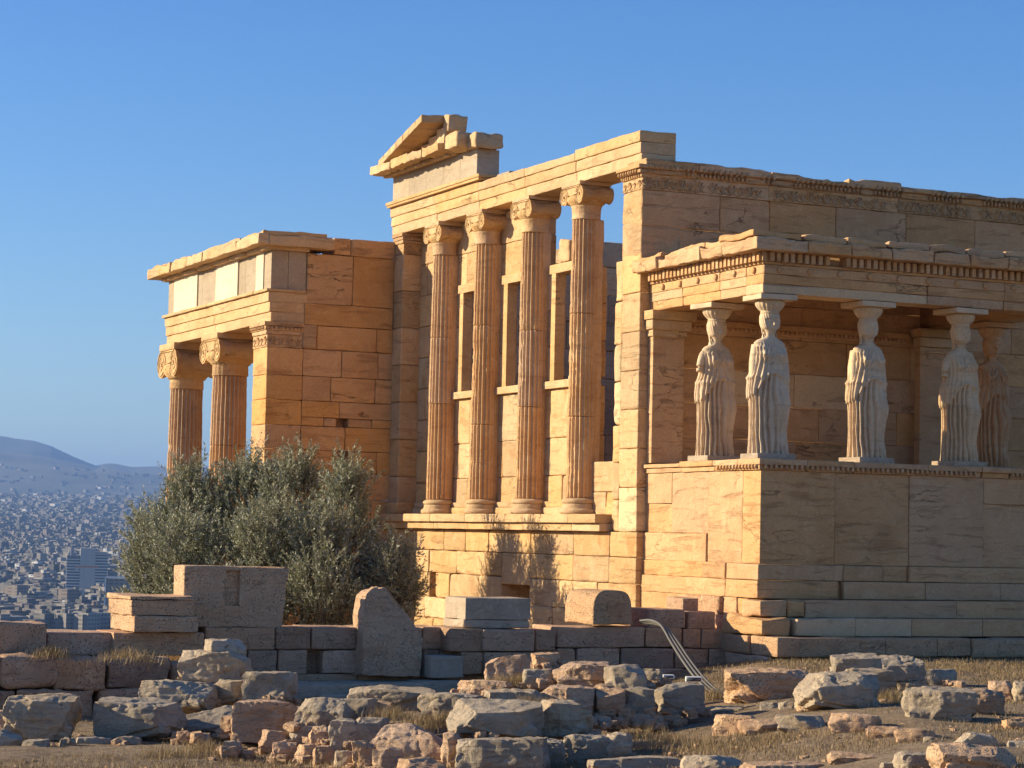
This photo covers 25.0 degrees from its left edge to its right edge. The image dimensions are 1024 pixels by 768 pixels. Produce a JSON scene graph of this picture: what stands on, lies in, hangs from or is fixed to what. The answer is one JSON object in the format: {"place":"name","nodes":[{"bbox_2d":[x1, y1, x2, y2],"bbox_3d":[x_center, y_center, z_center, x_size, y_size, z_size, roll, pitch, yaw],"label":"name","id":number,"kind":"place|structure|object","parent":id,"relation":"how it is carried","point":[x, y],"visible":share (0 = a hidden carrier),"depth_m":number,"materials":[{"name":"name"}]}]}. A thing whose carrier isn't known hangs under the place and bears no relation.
{"place":"outdoors","nodes":[
{"label":"outdoors","id":0,"kind":"place"},
{"bbox_2d":[0,436,386,500],"bbox_3d":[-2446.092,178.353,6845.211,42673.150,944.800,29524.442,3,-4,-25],"label":"mountain","id":1,"kind":"structure","parent":0,"point":[38,460],"depth_m":11283.20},
{"bbox_2d":[0,464,387,500],"bbox_3d":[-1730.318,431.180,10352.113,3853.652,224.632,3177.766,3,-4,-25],"label":"hillside suburb","id":2,"kind":"object","parent":1,"relation":"on","point":[64,483],"visible":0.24,"depth_m":10615.09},
{"bbox_2d":[0,656,1023,767],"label":"ground","id":3,"kind":"structure","parent":0,"point":[886,718],"depth_m":23.49,"materials":[{"name":"soil"}]},
{"bbox_2d":[22,739,50,746],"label":"rock","id":4,"kind":"object","parent":3,"relation":"on","point":[37,742],"visible":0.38,"depth_m":24.38,"materials":[{"name":"grey stone"}]},
{"bbox_2d":[1,693,82,740],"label":"boulder","id":5,"kind":"object","parent":3,"relation":"on","point":[54,716],"visible":0.93,"depth_m":25.07,"materials":[{"name":"grey stone"}]},
{"bbox_2d":[93,696,187,739],"bbox_3d":[-4.108,3.696,25.566,0.930,0.471,0.679,1,-6,12],"label":"boulder","id":6,"kind":"object","parent":3,"relation":"on","point":[114,717],"visible":0.93,"depth_m":25.31,"materials":[{"name":"grey stone"}]},
{"bbox_2d":[182,705,232,735],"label":"boulder","id":7,"kind":"object","parent":3,"relation":"on","point":[206,721],"visible":0.45,"depth_m":25.86,"materials":[{"name":"grey stone"}]},
{"bbox_2d":[99,430,437,624],"bbox_3d":[-4.332,3.533,39.566,4.578,5.589,5.822,3,-4,-25],"label":"olive tree","id":8,"kind":"object","parent":3,"relation":"on","point":[325,572],"visible":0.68,"depth_m":39.16,"materials":[{"name":"green plant"}]},
{"bbox_2d":[334,750,352,767],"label":"rock","id":9,"kind":"object","parent":3,"relation":"on","point":[343,757],"visible":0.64,"depth_m":22.56,"materials":[{"name":"grey stone"}]},
{"bbox_2d":[0,624,724,715],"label":"retaining wall","id":10,"kind":"structure","parent":3,"relation":"on","point":[313,653],"depth_m":30.73,"materials":[{"name":"grey stone"}]},
{"bbox_2d":[0,620,46,653],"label":"stone block","id":11,"kind":"object","parent":10,"relation":"on","point":[15,636],"depth_m":28.82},
{"bbox_2d":[107,592,197,632],"bbox_3d":[-4.699,2.979,30.170,0.922,0.480,1.164,3,-4,-25],"label":"stone block","id":12,"kind":"object","parent":10,"relation":"on","point":[137,612],"depth_m":29.73,"materials":[{"name":"stone"}]},
{"bbox_2d":[174,565,288,627],"bbox_3d":[-3.720,2.811,30.604,1.462,0.821,0.531,3,-4,-25],"label":"stone block","id":13,"kind":"object","parent":10,"relation":"on","point":[240,596],"depth_m":30.41,"materials":[{"name":"stone"}]},
{"bbox_2d":[443,596,530,628],"bbox_3d":[-0.350,3.157,31.993,1.012,0.419,0.706,3,-4,-25],"label":"marble slab","id":14,"kind":"object","parent":10,"relation":"on","point":[484,612],"depth_m":31.71,"materials":[{"name":"stone"}]},
{"bbox_2d":[565,588,630,624],"bbox_3d":[1.230,3.165,32.940,0.620,0.494,0.925,3,-4,-25],"label":"stone block","id":15,"kind":"object","parent":10,"relation":"on","point":[598,606],"depth_m":32.59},
{"bbox_2d":[630,607,684,627],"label":"stone block","id":16,"kind":"structure","parent":10,"relation":"on","point":[670,617],"depth_m":33.06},
{"bbox_2d":[681,611,714,628],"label":"stone block","id":17,"kind":"structure","parent":10,"relation":"on","point":[699,619],"depth_m":33.29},
{"bbox_2d":[666,596,697,610],"bbox_3d":[2.476,3.203,33.645,0.275,0.214,0.504,3,-4,-25],"label":"stone block","id":18,"kind":"object","parent":17,"relation":"on","point":[684,603],"depth_m":33.46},
{"bbox_2d":[351,740,374,767],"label":"rock","id":19,"kind":"object","parent":3,"relation":"on","point":[362,750],"visible":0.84,"depth_m":22.34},
{"bbox_2d":[293,678,459,701],"bbox_3d":[-2.047,4.117,30.435,2.965,0.423,1.120,3,-4,-25],"label":"stone ledge","id":20,"kind":"object","parent":3,"relation":"on","point":[339,689],"visible":0.33,"depth_m":30.29,"materials":[{"name":"grey stone"}]},
{"bbox_2d":[351,586,422,677],"bbox_3d":[-1.681,3.345,31.170,0.930,1.224,0.532,3,-4,-25],"label":"stone slab","id":21,"kind":"object","parent":20,"relation":"on","point":[389,643],"depth_m":30.96,"materials":[{"name":"stone"}]},
{"bbox_2d":[420,654,463,678],"bbox_3d":[-0.949,3.818,31.241,0.517,0.326,0.413,3,-4,-25],"label":"stone block","id":22,"kind":"object","parent":20,"relation":"on","point":[441,666],"depth_m":31.07,"materials":[{"name":"grey stone"}]},
{"bbox_2d":[370,723,442,759],"bbox_3d":[-0.980,3.531,22.722,0.781,0.404,0.581,-2,-4,15],"label":"boulder","id":23,"kind":"object","parent":3,"relation":"on","point":[406,737],"visible":0.62,"depth_m":22.50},
{"bbox_2d":[296,706,596,738],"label":"earth bank","id":24,"kind":"structure","parent":3,"relation":"on","point":[440,732],"depth_m":25.73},
{"bbox_2d":[312,745,334,766],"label":"rock","id":25,"kind":"object","parent":24,"relation":"on","point":[322,754],"visible":0.81,"depth_m":22.93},
{"bbox_2d":[536,736,565,767],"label":"boulder","id":26,"kind":"object","parent":24,"relation":"on","point":[556,749],"visible":0.38,"depth_m":22.22,"materials":[{"name":"grey stone"}]},
{"bbox_2d":[9,643,902,763],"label":"dry tufts","id":27,"kind":"object","parent":3,"relation":"on","point":[426,723],"visible":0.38,"depth_m":23.91,"materials":[{"name":"brown plant"}]},
{"bbox_2d":[0,655,1023,767],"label":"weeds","id":28,"kind":"object","parent":3,"relation":"on","point":[683,727],"visible":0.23,"depth_m":23.21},
{"bbox_2d":[7,659,1023,767],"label":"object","id":29,"kind":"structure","parent":3,"relation":"on","point":[625,715],"depth_m":24.70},
{"bbox_2d":[0,729,21,745],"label":"rock","id":30,"kind":"object","parent":29,"relation":"on","point":[7,738],"visible":0.62,"depth_m":24.59,"materials":[{"name":"grey stone"}]},
{"bbox_2d":[76,736,111,743],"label":"rock","id":31,"kind":"object","parent":29,"relation":"on","point":[91,740],"visible":0.42,"depth_m":24.87,"materials":[{"name":"grey stone"}]},
{"bbox_2d":[138,679,217,712],"bbox_3d":[-3.796,3.568,26.445,0.829,0.379,0.601,1,-6,16],"label":"boulder","id":32,"kind":"object","parent":29,"relation":"on","point":[186,696],"visible":0.69,"depth_m":26.24,"materials":[{"name":"grey stone"}]},
{"bbox_2d":[177,649,252,681],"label":"boulder","id":33,"kind":"object","parent":29,"relation":"on","point":[201,665],"visible":0.88,"depth_m":26.89,"materials":[{"name":"grey stone"}]},
{"bbox_2d":[204,638,245,654],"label":"rock","id":34,"kind":"object","parent":33,"relation":"on","point":[236,646],"visible":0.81,"depth_m":27.09,"materials":[{"name":"grey stone"}]},
{"bbox_2d":[219,715,231,737],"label":"rock","id":35,"kind":"object","parent":29,"relation":"on","point":[225,723],"visible":0.53,"depth_m":25.27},
{"bbox_2d":[214,679,242,704],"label":"rock","id":36,"kind":"object","parent":29,"relation":"on","point":[229,692],"visible":0.75,"depth_m":26.53,"materials":[{"name":"grey stone"}]},
{"bbox_2d":[230,699,297,742],"bbox_3d":[-2.657,3.658,25.139,0.765,0.462,0.560,1,-4,1],"label":"boulder","id":37,"kind":"object","parent":29,"relation":"on","point":[251,720],"visible":0.77,"depth_m":24.89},
{"bbox_2d":[241,671,297,701],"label":"rock","id":38,"kind":"object","parent":29,"relation":"on","point":[255,685],"visible":0.88,"depth_m":26.25,"materials":[{"name":"grey stone"}]},
{"bbox_2d":[258,729,288,754],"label":"rock","id":39,"kind":"object","parent":29,"relation":"on","point":[268,739],"visible":0.67,"depth_m":24.17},
{"bbox_2d":[272,741,296,759],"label":"rock","id":40,"kind":"object","parent":29,"relation":"on","point":[285,747],"visible":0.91,"depth_m":23.58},
{"bbox_2d":[289,725,312,744],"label":"rock","id":41,"kind":"object","parent":29,"relation":"on","point":[304,730],"visible":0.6,"depth_m":24.16,"materials":[{"name":"grey stone"}]},
{"bbox_2d":[294,697,353,725],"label":"boulder","id":42,"kind":"object","parent":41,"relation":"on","point":[318,711],"visible":0.79,"depth_m":24.23,"materials":[{"name":"grey stone"}]},
{"bbox_2d":[294,743,316,757],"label":"rock","id":43,"kind":"object","parent":29,"relation":"on","point":[306,749],"visible":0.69,"depth_m":23.37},
{"bbox_2d":[308,725,329,744],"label":"rock","id":44,"kind":"object","parent":29,"relation":"on","point":[316,734],"visible":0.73,"depth_m":23.97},
{"bbox_2d":[328,718,355,750],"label":"rock","id":45,"kind":"object","parent":29,"relation":"on","point":[341,731],"visible":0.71,"depth_m":23.31,"materials":[{"name":"beige stone"}]},
{"bbox_2d":[344,698,377,718],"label":"rock","id":46,"kind":"object","parent":29,"relation":"on","point":[365,704],"visible":0.4,"depth_m":24.69,"materials":[{"name":"grey stone"}]},
{"bbox_2d":[355,717,388,741],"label":"rock","id":47,"kind":"object","parent":29,"relation":"on","point":[368,729],"visible":0.59,"depth_m":23.36,"materials":[{"name":"grey stone"}]},
{"bbox_2d":[372,746,403,767],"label":"rock","id":48,"kind":"object","parent":29,"relation":"on","point":[386,757],"visible":0.94,"depth_m":21.96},
{"bbox_2d":[347,684,435,711],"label":"boulder","id":49,"kind":"object","parent":29,"relation":"on","point":[398,695],"visible":0.62,"depth_m":25.36,"materials":[{"name":"grey stone"}]},
{"bbox_2d":[397,756,445,767],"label":"rock","id":50,"kind":"object","parent":29,"relation":"on","point":[423,762],"visible":1,"depth_m":21.63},
{"bbox_2d":[417,692,482,718],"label":"boulder","id":51,"kind":"object","parent":29,"relation":"on","point":[427,702],"visible":0.54,"depth_m":24.34,"materials":[{"name":"grey stone"}]},
{"bbox_2d":[440,732,460,767],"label":"rock","id":52,"kind":"object","parent":29,"relation":"on","point":[448,747],"visible":0.61,"depth_m":22.21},
{"bbox_2d":[457,680,511,694],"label":"boulder","id":53,"kind":"object","parent":29,"relation":"on","point":[477,687],"visible":0.66,"depth_m":25.76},
{"bbox_2d":[446,698,544,736],"bbox_3d":[-0.164,3.321,22.974,0.973,0.362,0.585,2,-1,-4],"label":"boulder","id":54,"kind":"object","parent":29,"relation":"on","point":[516,717],"visible":0.95,"depth_m":22.77,"materials":[{"name":"grey stone"}]},
{"bbox_2d":[455,736,549,767],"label":"boulder","id":55,"kind":"object","parent":29,"relation":"on","point":[521,752],"visible":1,"depth_m":21.66,"materials":[{"name":"grey stone"}]},
{"bbox_2d":[484,654,530,681],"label":"rock","id":56,"kind":"object","parent":29,"relation":"on","point":[507,665],"visible":0.51,"depth_m":26.54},
{"bbox_2d":[484,688,543,700],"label":"boulder","id":57,"kind":"object","parent":29,"relation":"on","point":[507,694],"visible":0.37,"depth_m":24.56,"materials":[{"name":"grey stone"}]},
{"bbox_2d":[522,669,553,688],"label":"rock","id":58,"kind":"object","parent":29,"relation":"on","point":[529,676],"visible":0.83,"depth_m":25.98,"materials":[{"name":"beige stone"}]},
{"bbox_2d":[531,652,559,668],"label":"rock","id":59,"kind":"object","parent":29,"relation":"on","point":[553,659],"visible":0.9,"depth_m":27.16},
{"bbox_2d":[537,699,593,739],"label":"boulder","id":60,"kind":"object","parent":29,"relation":"on","point":[562,718],"visible":0.66,"depth_m":23.14,"materials":[{"name":"grey stone"}]},
{"bbox_2d":[540,684,595,714],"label":"boulder","id":61,"kind":"object","parent":29,"relation":"on","point":[584,696],"visible":0.61,"depth_m":24.73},
{"bbox_2d":[552,661,609,686],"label":"boulder","id":62,"kind":"object","parent":29,"relation":"on","point":[588,673],"visible":0.75,"depth_m":25.73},
{"bbox_2d":[595,687,625,712],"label":"rock","id":63,"kind":"object","parent":29,"relation":"on","point":[609,698],"visible":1,"depth_m":24.75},
{"bbox_2d":[606,732,632,757],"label":"rock","id":64,"kind":"object","parent":29,"relation":"on","point":[620,743],"visible":0.9,"depth_m":22.55,"materials":[{"name":"grey stone"}]},
{"bbox_2d":[604,664,646,688],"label":"rock","id":65,"kind":"object","parent":29,"relation":"on","point":[624,676],"visible":0.73,"depth_m":25.34,"materials":[{"name":"grey stone"}]},
{"bbox_2d":[624,687,654,712],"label":"rock","id":66,"kind":"object","parent":29,"relation":"on","point":[638,698],"visible":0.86,"depth_m":24.86,"materials":[{"name":"grey stone"}]},
{"bbox_2d":[643,668,662,685],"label":"rock","id":67,"kind":"object","parent":29,"relation":"on","point":[654,674],"visible":0.65,"depth_m":26.25,"materials":[{"name":"grey stone"}]},
{"bbox_2d":[654,682,704,714],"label":"rock","id":68,"kind":"object","parent":29,"relation":"on","point":[674,698],"visible":0.84,"depth_m":25.13,"materials":[{"name":"grey stone"}]},
{"bbox_2d":[879,655,926,683],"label":"boulder","id":69,"kind":"object","parent":29,"relation":"on","point":[906,668],"visible":0.46,"depth_m":26.94,"materials":[{"name":"grey stone"}]},
{"bbox_2d":[894,728,935,742],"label":"rock","id":70,"kind":"object","parent":29,"relation":"on","point":[910,734],"visible":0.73,"depth_m":20.72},
{"bbox_2d":[147,114,1023,662],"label":"temple","id":71,"kind":"structure","parent":3,"relation":"on","point":[485,372],"depth_m":38.44,"materials":[{"name":"stone"}]},
{"bbox_2d":[451,282,473,399],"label":"window frame","id":72,"kind":"structure","parent":71,"relation":"in","point":[466,291],"depth_m":43.66,"materials":[{"name":"stone"}]},
{"bbox_2d":[494,272,520,394],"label":"window frame","id":73,"kind":"structure","parent":71,"relation":"in","point":[510,282],"depth_m":41.85,"materials":[{"name":"stone"}]},
{"bbox_2d":[542,261,571,389],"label":"window frame","id":74,"kind":"structure","parent":71,"relation":"in","point":[559,271],"depth_m":40.05,"materials":[{"name":"stone"}]},
{"bbox_2d":[688,302,743,460],"bbox_3d":[3.066,-0.018,35.071,0.689,2.394,0.580,3,-4,-29],"label":"caryatid","id":75,"kind":"object","parent":71,"relation":"on","point":[714,394],"visible":1,"depth_m":34.91,"materials":[{"name":"stone"}]},
{"bbox_2d":[740,293,797,459],"bbox_3d":[3.728,-0.094,33.685,0.660,2.394,0.580,3,-4,-22],"label":"caryatid","id":76,"kind":"object","parent":71,"relation":"on","point":[767,389],"visible":1,"depth_m":33.51,"materials":[{"name":"stone"}]},
{"bbox_2d":[839,300,895,463],"bbox_3d":[5.269,-0.015,34.397,0.660,2.394,0.580,3,-4,-27],"label":"caryatid","id":77,"kind":"object","parent":71,"relation":"on","point":[866,383],"visible":1,"depth_m":34.23,"materials":[{"name":"stone"}]},
{"bbox_2d":[932,307,987,466],"bbox_3d":[6.770,0.063,35.091,0.689,2.394,0.580,3,-4,-28],"label":"caryatid","id":78,"kind":"object","parent":71,"relation":"on","point":[958,400],"visible":1,"depth_m":34.92,"materials":[{"name":"stone"}]},
{"bbox_2d":[969,321,1017,467],"bbox_3d":[7.701,0.223,37.219,0.660,2.394,0.580,3,-4,-23],"label":"caryatid","id":79,"kind":"object","parent":71,"relation":"on","point":[995,424],"visible":0.81,"depth_m":37.04,"materials":[{"name":"stone"}]},
{"bbox_2d":[563,734,610,766],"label":"boulder","id":80,"kind":"object","parent":3,"relation":"on","point":[582,748],"visible":0.69,"depth_m":22.53,"materials":[{"name":"grey stone"}]},
{"bbox_2d":[587,755,680,767],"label":"boulder","id":81,"kind":"object","parent":3,"relation":"on","point":[648,761],"visible":0.98,"depth_m":21.34,"materials":[{"name":"grey stone"}]},
{"bbox_2d":[639,619,721,693],"bbox_3d":[2.090,3.426,29.288,0.243,0.808,2.717,2,-4,-16],"label":"cable bundle","id":82,"kind":"object","parent":3,"relation":"on","point":[669,634],"visible":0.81,"depth_m":29.07,"materials":[{"name":"grey rubber"}]},
{"bbox_2d":[680,755,741,767],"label":"boulder","id":83,"kind":"object","parent":3,"relation":"on","point":[705,761],"visible":0.96,"depth_m":20.60,"materials":[{"name":"grey stone"}]},
{"bbox_2d":[698,706,742,715],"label":"boulder","id":84,"kind":"object","parent":3,"relation":"on","point":[718,709],"visible":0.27,"depth_m":26.02,"materials":[{"name":"grey stone"}]},
{"bbox_2d":[712,714,755,736],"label":"rock","id":85,"kind":"object","parent":3,"relation":"on","point":[725,724],"visible":0.73,"depth_m":23.63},
{"bbox_2d":[737,719,777,735],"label":"rock","id":86,"kind":"object","parent":3,"relation":"on","point":[749,726],"visible":0.72,"depth_m":23.32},
{"bbox_2d":[722,667,807,703],"bbox_3d":[2.959,3.522,26.946,1.040,0.434,0.780,0,-3,-7],"label":"boulder","id":87,"kind":"object","parent":3,"relation":"on","point":[747,685],"visible":0.77,"depth_m":26.60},
{"bbox_2d":[739,760,821,767],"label":"boulder","id":88,"kind":"object","parent":3,"relation":"on","point":[778,764],"visible":1,"depth_m":19.47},
{"bbox_2d":[774,714,824,732],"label":"rock","id":89,"kind":"object","parent":3,"relation":"on","point":[793,722],"visible":0.79,"depth_m":22.85,"materials":[{"name":"grey stone"}]},
{"bbox_2d":[793,671,879,709],"bbox_3d":[3.492,3.286,24.610,0.890,0.456,0.665,1,-4,-10],"label":"boulder","id":90,"kind":"object","parent":3,"relation":"on","point":[825,690],"visible":0.89,"depth_m":24.36,"materials":[{"name":"grey stone"}]},
{"bbox_2d":[827,751,876,764],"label":"boulder","id":91,"kind":"object","parent":3,"relation":"on","point":[837,757],"visible":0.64,"depth_m":19.44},
{"bbox_2d":[828,712,881,733],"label":"rock","id":92,"kind":"object","parent":3,"relation":"on","point":[843,722],"visible":0.78,"depth_m":22.09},
{"bbox_2d":[829,653,881,671],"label":"boulder","id":93,"kind":"object","parent":3,"relation":"on","point":[841,662],"visible":0.65,"depth_m":26.13,"materials":[{"name":"grey stone"}]},
{"bbox_2d":[845,667,895,697],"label":"rock","id":94,"kind":"object","parent":3,"relation":"on","point":[885,677],"visible":0.4,"depth_m":25.60,"materials":[{"name":"grey stone"}]},
{"bbox_2d":[866,726,900,738],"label":"rock","id":95,"kind":"object","parent":3,"relation":"on","point":[875,732],"visible":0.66,"depth_m":21.34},
{"bbox_2d":[895,680,926,690],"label":"rock","id":96,"kind":"object","parent":3,"relation":"on","point":[899,686],"visible":0.53,"depth_m":26.90,"materials":[{"name":"grey stone"}]},
{"bbox_2d":[892,751,930,767],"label":"rock","id":97,"kind":"object","parent":3,"relation":"on","point":[905,759],"visible":0.69,"depth_m":18.60,"materials":[{"name":"grey stone"}]},
{"bbox_2d":[901,686,977,721],"bbox_3d":[4.200,3.166,22.773,0.740,0.369,0.510,3,-2,4],"label":"boulder","id":98,"kind":"object","parent":3,"relation":"on","point":[943,703],"visible":0.91,"depth_m":22.56,"materials":[{"name":"grey stone"}]},
{"bbox_2d":[925,669,956,684],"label":"rock","id":99,"kind":"object","parent":3,"relation":"on","point":[936,676],"visible":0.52,"depth_m":28.11,"materials":[{"name":"grey stone"}]},
{"bbox_2d":[926,742,1016,767],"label":"boulder","id":100,"kind":"object","parent":3,"relation":"on","point":[955,755],"visible":0.99,"depth_m":18.13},
{"bbox_2d":[954,731,1000,746],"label":"rock","id":101,"kind":"object","parent":3,"relation":"on","point":[983,739],"visible":0.59,"depth_m":19.79,"materials":[{"name":"grey stone"}]},
{"bbox_2d":[973,688,1005,714],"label":"rock","id":102,"kind":"object","parent":3,"relation":"on","point":[989,701],"visible":0.45,"depth_m":23.40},
{"bbox_2d":[988,681,1012,700],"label":"rock","id":103,"kind":"object","parent":3,"relation":"on","point":[1005,687],"visible":0.59,"depth_m":26.02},
{"bbox_2d":[1002,717,1023,729],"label":"rock","id":104,"kind":"object","parent":3,"relation":"on","point":[1013,722],"visible":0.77,"depth_m":21.82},
{"bbox_2d":[1011,680,1023,701],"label":"rock","id":105,"kind":"object","parent":3,"relation":"on","point":[1017,691],"visible":0.92,"depth_m":25.72,"materials":[{"name":"grey stone"}]},
{"bbox_2d":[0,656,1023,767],"bbox_3d":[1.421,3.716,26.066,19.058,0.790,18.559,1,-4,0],"label":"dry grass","id":106,"kind":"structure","parent":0,"point":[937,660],"depth_m":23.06,"materials":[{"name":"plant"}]},
{"bbox_2d":[0,0,1023,466],"label":"sky","id":107,"kind":"structure","parent":0,"point":[137,136],"materials":[{"name":"blue"}]},
{"bbox_3d":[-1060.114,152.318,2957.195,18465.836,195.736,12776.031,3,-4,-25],"label":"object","id":108,"kind":"structure","parent":0,"visible":0},
{"bbox_2d":[0,504,161,602],"bbox_3d":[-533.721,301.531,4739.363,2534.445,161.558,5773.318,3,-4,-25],"label":"city trees","id":109,"kind":"object","parent":108,"relation":"on","point":[93,590],"visible":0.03,"depth_m":5503.46,"materials":[{"name":"green plant"}]},
{"bbox_2d":[66,540,107,588],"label":"office tower","id":110,"kind":"structure","parent":108,"relation":"on","point":[90,556],"depth_m":2493.80,"materials":[{"name":"concrete"}]},
{"bbox_2d":[104,576,133,605],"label":"framed building","id":111,"kind":"structure","parent":108,"relation":"on","point":[113,581],"depth_m":1900.88,"materials":[{"name":"white paint"}]},
{"bbox_2d":[0,492,248,629],"bbox_3d":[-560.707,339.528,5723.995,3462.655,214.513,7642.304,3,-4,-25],"label":"distant city","id":112,"kind":"object","parent":108,"relation":"on","point":[47,563],"visible":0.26,"depth_m":3773.06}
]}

